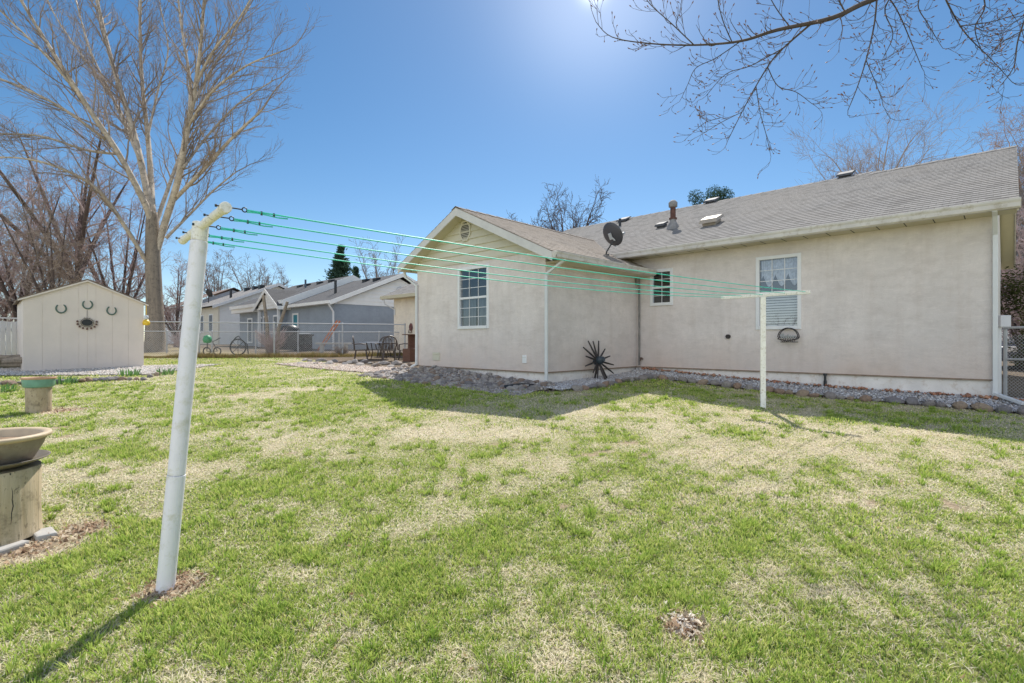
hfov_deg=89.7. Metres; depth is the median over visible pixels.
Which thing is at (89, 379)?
border stone
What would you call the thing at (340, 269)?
evergreen tree
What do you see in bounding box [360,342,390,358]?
patio table
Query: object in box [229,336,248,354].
wheel ornament
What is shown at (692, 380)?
edging stone
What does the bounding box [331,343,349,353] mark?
twiggy shrub
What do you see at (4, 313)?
bare tree
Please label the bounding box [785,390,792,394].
edging stone
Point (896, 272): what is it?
ranch house
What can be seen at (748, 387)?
edging stone
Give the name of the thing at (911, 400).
edging stone
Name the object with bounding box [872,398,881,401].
edging stone
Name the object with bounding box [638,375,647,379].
edging stone
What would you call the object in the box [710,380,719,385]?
edging stone
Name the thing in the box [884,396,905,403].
edging stone
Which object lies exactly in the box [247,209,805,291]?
clothes line
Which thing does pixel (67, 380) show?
bulb plant
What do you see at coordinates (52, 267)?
bare tree
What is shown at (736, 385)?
edging stone
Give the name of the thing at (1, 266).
bare tree
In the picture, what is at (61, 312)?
horseshoe
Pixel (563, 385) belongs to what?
gravel
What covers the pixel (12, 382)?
border stone
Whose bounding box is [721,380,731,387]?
edging stone
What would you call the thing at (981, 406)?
edging stone
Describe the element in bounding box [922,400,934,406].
edging stone
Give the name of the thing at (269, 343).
twiggy shrub
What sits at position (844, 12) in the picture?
overhanging tree
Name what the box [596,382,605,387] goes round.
edging stone
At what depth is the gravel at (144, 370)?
12.78 m
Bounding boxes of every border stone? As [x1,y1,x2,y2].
[7,380,17,385]
[85,377,92,381]
[103,376,114,380]
[118,377,126,380]
[380,361,389,364]
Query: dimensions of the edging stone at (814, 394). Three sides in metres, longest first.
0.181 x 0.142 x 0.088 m
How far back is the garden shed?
13.39 m
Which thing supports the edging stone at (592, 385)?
on the ground at (950, 504)
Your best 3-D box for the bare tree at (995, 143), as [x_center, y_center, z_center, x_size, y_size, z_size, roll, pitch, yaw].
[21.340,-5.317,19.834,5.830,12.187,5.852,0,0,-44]
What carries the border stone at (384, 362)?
on the ground at (950, 504)
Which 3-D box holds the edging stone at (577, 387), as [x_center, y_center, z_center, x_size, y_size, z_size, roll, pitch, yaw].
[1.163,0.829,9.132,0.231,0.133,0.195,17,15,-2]
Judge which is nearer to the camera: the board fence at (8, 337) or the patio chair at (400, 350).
the board fence at (8, 337)
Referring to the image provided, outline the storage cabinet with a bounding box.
[402,334,414,361]
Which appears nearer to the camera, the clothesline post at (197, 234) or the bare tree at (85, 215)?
the clothesline post at (197, 234)
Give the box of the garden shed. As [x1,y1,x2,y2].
[13,279,148,370]
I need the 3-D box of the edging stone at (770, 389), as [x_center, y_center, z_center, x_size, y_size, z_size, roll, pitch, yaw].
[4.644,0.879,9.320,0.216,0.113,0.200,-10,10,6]
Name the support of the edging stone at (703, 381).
on the ground at (950, 504)
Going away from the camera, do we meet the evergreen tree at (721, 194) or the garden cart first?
the garden cart
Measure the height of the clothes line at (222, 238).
0.109 m
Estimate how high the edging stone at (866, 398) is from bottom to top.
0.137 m
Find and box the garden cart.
[203,335,220,353]
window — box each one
[200,315,203,332]
[209,314,212,332]
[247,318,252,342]
[273,315,276,330]
[292,313,298,327]
[458,264,488,328]
[650,268,672,305]
[756,253,800,329]
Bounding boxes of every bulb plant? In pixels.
[0,383,17,391]
[47,374,79,384]
[117,369,140,375]
[157,367,176,374]
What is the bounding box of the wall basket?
[777,328,799,341]
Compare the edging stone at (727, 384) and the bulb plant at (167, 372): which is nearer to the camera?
the edging stone at (727, 384)
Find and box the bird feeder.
[142,305,149,324]
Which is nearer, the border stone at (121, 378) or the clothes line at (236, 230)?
the clothes line at (236, 230)
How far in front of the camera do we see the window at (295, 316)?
29.12 m
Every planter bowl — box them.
[0,427,52,470]
[20,376,56,387]
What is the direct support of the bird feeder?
hanging from the garden shed
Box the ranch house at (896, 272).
[380,145,1023,404]
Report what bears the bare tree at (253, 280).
on the ground at (950, 504)
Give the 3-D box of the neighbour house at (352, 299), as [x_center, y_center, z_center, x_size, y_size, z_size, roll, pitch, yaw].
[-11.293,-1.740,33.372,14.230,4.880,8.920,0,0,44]
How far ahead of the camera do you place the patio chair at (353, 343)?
17.77 m
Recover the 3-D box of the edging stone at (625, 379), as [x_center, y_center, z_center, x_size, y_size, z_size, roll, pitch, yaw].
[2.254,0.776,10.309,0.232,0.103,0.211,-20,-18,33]
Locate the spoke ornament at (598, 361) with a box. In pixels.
[583,341,613,379]
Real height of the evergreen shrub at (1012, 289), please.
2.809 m
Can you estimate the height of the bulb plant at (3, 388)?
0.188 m
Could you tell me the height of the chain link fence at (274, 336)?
1.410 m
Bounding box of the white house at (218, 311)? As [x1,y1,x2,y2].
[200,283,287,343]
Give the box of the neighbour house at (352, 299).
[229,273,415,349]
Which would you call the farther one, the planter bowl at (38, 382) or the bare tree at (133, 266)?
the bare tree at (133, 266)
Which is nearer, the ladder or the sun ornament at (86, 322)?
the sun ornament at (86, 322)
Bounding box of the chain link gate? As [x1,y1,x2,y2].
[1003,326,1023,398]
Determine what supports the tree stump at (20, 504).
on the ground at (950, 504)
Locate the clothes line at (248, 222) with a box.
[234,218,781,292]
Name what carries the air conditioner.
on the ground at (950, 504)
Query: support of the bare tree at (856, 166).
on the ground at (950, 504)
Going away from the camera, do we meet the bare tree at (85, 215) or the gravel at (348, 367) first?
the gravel at (348, 367)
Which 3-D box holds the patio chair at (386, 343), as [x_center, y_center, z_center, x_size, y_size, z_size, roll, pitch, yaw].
[-4.146,0.267,17.374,0.598,0.946,0.576,0,0,-20]
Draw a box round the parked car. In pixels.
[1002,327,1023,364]
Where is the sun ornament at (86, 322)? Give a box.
[76,317,97,329]
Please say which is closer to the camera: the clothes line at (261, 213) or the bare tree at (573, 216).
the clothes line at (261, 213)
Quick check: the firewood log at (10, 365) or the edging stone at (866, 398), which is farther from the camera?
the firewood log at (10, 365)
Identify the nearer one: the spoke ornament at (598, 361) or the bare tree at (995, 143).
the spoke ornament at (598, 361)
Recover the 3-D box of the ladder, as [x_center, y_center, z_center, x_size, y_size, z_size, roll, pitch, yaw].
[-8.854,-0.287,24.895,1.053,1.491,0.505,0,0,-12]
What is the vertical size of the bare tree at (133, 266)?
10.541 m
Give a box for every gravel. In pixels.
[0,364,217,375]
[275,361,405,372]
[541,371,656,390]
[630,367,1023,412]
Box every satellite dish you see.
[206,289,212,302]
[603,222,624,255]
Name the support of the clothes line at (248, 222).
attached to the clothesline post at (197, 234)
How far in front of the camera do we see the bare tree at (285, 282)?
77.37 m
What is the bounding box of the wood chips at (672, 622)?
[0,407,716,646]
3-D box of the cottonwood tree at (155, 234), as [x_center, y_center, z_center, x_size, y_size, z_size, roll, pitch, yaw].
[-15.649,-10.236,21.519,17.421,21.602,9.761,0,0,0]
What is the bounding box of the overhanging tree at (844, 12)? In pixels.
[589,0,1023,178]
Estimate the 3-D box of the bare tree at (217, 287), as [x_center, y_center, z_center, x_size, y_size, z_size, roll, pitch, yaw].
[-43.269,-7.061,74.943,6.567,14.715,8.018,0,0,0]
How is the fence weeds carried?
on the ground at (950, 504)
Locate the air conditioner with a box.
[294,334,313,350]
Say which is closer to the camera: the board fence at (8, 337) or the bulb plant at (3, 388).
the bulb plant at (3, 388)
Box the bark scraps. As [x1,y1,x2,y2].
[661,600,704,642]
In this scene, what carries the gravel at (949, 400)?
on the ground at (950, 504)
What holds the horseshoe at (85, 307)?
attached to the garden shed
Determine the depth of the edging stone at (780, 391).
9.11 m
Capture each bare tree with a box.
[0,54,156,292]
[0,139,137,321]
[0,148,49,306]
[0,165,109,321]
[0,235,50,321]
[23,160,204,299]
[129,251,217,346]
[203,250,234,298]
[219,249,282,290]
[256,265,292,286]
[353,236,405,278]
[506,205,561,231]
[540,176,614,231]
[779,73,986,181]
[954,147,1023,303]
[971,78,1023,254]
[1001,207,1023,368]
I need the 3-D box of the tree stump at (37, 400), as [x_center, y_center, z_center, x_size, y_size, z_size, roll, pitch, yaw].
[-7.048,0.873,7.668,0.306,0.391,0.306,0,0,0]
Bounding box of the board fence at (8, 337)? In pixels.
[0,317,16,354]
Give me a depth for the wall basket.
9.54 m
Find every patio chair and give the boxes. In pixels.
[352,336,367,359]
[375,336,390,357]
[380,335,397,360]
[398,343,407,359]
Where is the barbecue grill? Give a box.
[270,325,308,348]
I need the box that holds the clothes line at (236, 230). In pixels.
[220,227,762,294]
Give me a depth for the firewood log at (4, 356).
13.37 m
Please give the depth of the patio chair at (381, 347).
19.59 m
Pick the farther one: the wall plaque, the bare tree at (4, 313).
the bare tree at (4, 313)
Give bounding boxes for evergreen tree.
[317,244,357,281]
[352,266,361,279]
[687,185,734,204]
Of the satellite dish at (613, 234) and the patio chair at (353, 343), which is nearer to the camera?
the satellite dish at (613, 234)
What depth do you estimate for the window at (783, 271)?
9.89 m
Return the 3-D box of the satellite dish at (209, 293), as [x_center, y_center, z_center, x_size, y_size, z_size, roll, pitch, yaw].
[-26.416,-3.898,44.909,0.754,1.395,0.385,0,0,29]
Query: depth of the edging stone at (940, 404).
7.66 m
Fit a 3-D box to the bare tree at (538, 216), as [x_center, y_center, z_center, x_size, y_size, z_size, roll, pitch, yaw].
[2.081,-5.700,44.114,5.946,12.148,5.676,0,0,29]
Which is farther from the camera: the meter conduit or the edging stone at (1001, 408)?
the meter conduit
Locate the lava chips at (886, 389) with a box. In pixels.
[641,367,1023,400]
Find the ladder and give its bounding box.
[318,320,340,348]
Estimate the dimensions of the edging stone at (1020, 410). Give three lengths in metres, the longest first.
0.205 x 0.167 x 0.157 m
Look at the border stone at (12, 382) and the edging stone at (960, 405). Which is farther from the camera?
the border stone at (12, 382)
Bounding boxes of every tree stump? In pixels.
[0,460,56,555]
[25,387,51,413]
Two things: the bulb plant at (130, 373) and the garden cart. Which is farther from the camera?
the garden cart
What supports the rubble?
on the ground at (950, 504)
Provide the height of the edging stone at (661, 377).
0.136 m
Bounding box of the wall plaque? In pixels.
[408,323,412,332]
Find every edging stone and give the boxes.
[571,385,582,390]
[587,383,596,388]
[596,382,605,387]
[621,377,629,381]
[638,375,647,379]
[645,373,652,378]
[658,375,667,379]
[678,377,687,382]
[688,379,696,382]
[697,379,708,384]
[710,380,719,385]
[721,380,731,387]
[733,382,741,388]
[744,384,753,389]
[766,386,774,391]
[774,388,784,393]
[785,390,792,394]
[795,389,808,396]
[809,393,819,396]
[824,392,836,398]
[859,395,871,401]
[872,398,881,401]
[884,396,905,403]
[905,397,918,404]
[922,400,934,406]
[936,402,946,407]
[952,401,967,408]
[971,402,993,411]
[995,405,1012,413]
[1017,406,1023,414]
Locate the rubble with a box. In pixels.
[356,367,558,395]
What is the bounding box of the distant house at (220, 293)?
[165,288,239,343]
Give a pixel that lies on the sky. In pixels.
(411, 112)
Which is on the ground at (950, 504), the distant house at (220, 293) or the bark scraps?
the distant house at (220, 293)
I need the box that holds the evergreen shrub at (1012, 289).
[1000,264,1023,366]
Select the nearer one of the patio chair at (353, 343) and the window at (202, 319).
the patio chair at (353, 343)
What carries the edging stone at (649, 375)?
on the ground at (950, 504)
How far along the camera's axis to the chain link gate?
8.21 m
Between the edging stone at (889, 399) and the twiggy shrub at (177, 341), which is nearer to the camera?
the edging stone at (889, 399)
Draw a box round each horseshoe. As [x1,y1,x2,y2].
[55,305,66,313]
[82,301,92,308]
[106,307,116,314]
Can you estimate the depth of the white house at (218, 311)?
41.01 m
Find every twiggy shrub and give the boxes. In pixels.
[168,327,202,347]
[254,295,291,353]
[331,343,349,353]
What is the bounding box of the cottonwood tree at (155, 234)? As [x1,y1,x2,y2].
[0,0,326,352]
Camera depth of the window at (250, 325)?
34.03 m
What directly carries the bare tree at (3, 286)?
on the ground at (950, 504)
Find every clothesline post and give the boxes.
[155,202,246,593]
[721,290,810,407]
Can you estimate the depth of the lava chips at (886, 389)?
8.98 m
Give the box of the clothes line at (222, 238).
[209,235,738,295]
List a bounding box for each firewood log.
[0,355,19,361]
[0,364,20,367]
[1,357,21,363]
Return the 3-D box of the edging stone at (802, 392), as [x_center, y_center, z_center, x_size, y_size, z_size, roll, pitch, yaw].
[5.024,0.902,8.914,0.214,0.143,0.153,-9,-16,30]
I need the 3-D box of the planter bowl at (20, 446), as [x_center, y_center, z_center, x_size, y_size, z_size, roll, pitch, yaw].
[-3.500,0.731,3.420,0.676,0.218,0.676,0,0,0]
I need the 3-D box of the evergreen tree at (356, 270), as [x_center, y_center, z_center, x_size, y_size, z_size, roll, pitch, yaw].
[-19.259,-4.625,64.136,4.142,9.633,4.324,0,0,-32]
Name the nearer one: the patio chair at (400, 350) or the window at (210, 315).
the patio chair at (400, 350)
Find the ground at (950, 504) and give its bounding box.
[0,344,1023,682]
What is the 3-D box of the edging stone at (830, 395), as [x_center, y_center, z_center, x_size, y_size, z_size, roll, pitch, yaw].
[5.334,0.908,8.617,0.203,0.140,0.174,0,0,-3]
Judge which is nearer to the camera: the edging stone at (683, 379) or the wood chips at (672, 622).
the wood chips at (672, 622)
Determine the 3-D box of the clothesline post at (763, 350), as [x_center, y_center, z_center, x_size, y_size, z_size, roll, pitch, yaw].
[3.841,0.153,7.880,0.097,1.772,1.320,0,0,-44]
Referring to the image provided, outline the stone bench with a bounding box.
[315,343,351,352]
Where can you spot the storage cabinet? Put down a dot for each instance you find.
(409, 354)
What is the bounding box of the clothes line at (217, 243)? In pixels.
[208,241,706,296]
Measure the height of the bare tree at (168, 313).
5.802 m
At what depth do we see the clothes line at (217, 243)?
4.39 m
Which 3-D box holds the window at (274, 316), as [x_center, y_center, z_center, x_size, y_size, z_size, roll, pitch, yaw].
[-13.794,-0.825,30.070,0.737,1.450,0.044,0,0,44]
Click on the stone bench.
(321, 346)
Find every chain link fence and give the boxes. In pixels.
[144,321,405,355]
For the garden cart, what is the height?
0.782 m
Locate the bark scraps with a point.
(687, 623)
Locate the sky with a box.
[0,0,1023,337]
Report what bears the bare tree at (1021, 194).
on the ground at (950, 504)
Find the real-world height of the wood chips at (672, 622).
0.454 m
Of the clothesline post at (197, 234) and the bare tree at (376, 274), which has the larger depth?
the bare tree at (376, 274)
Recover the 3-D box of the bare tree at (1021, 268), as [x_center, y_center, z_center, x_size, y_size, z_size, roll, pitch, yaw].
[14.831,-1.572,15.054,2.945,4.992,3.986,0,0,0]
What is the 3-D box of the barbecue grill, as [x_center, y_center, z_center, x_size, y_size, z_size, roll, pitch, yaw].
[-10.219,-0.207,23.600,1.800,1.120,0.660,0,0,-17]
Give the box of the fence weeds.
[144,351,402,357]
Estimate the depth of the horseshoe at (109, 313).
13.81 m
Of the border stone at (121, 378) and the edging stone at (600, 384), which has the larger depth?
the border stone at (121, 378)
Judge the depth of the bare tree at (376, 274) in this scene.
74.00 m
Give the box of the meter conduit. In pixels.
[998,315,1010,401]

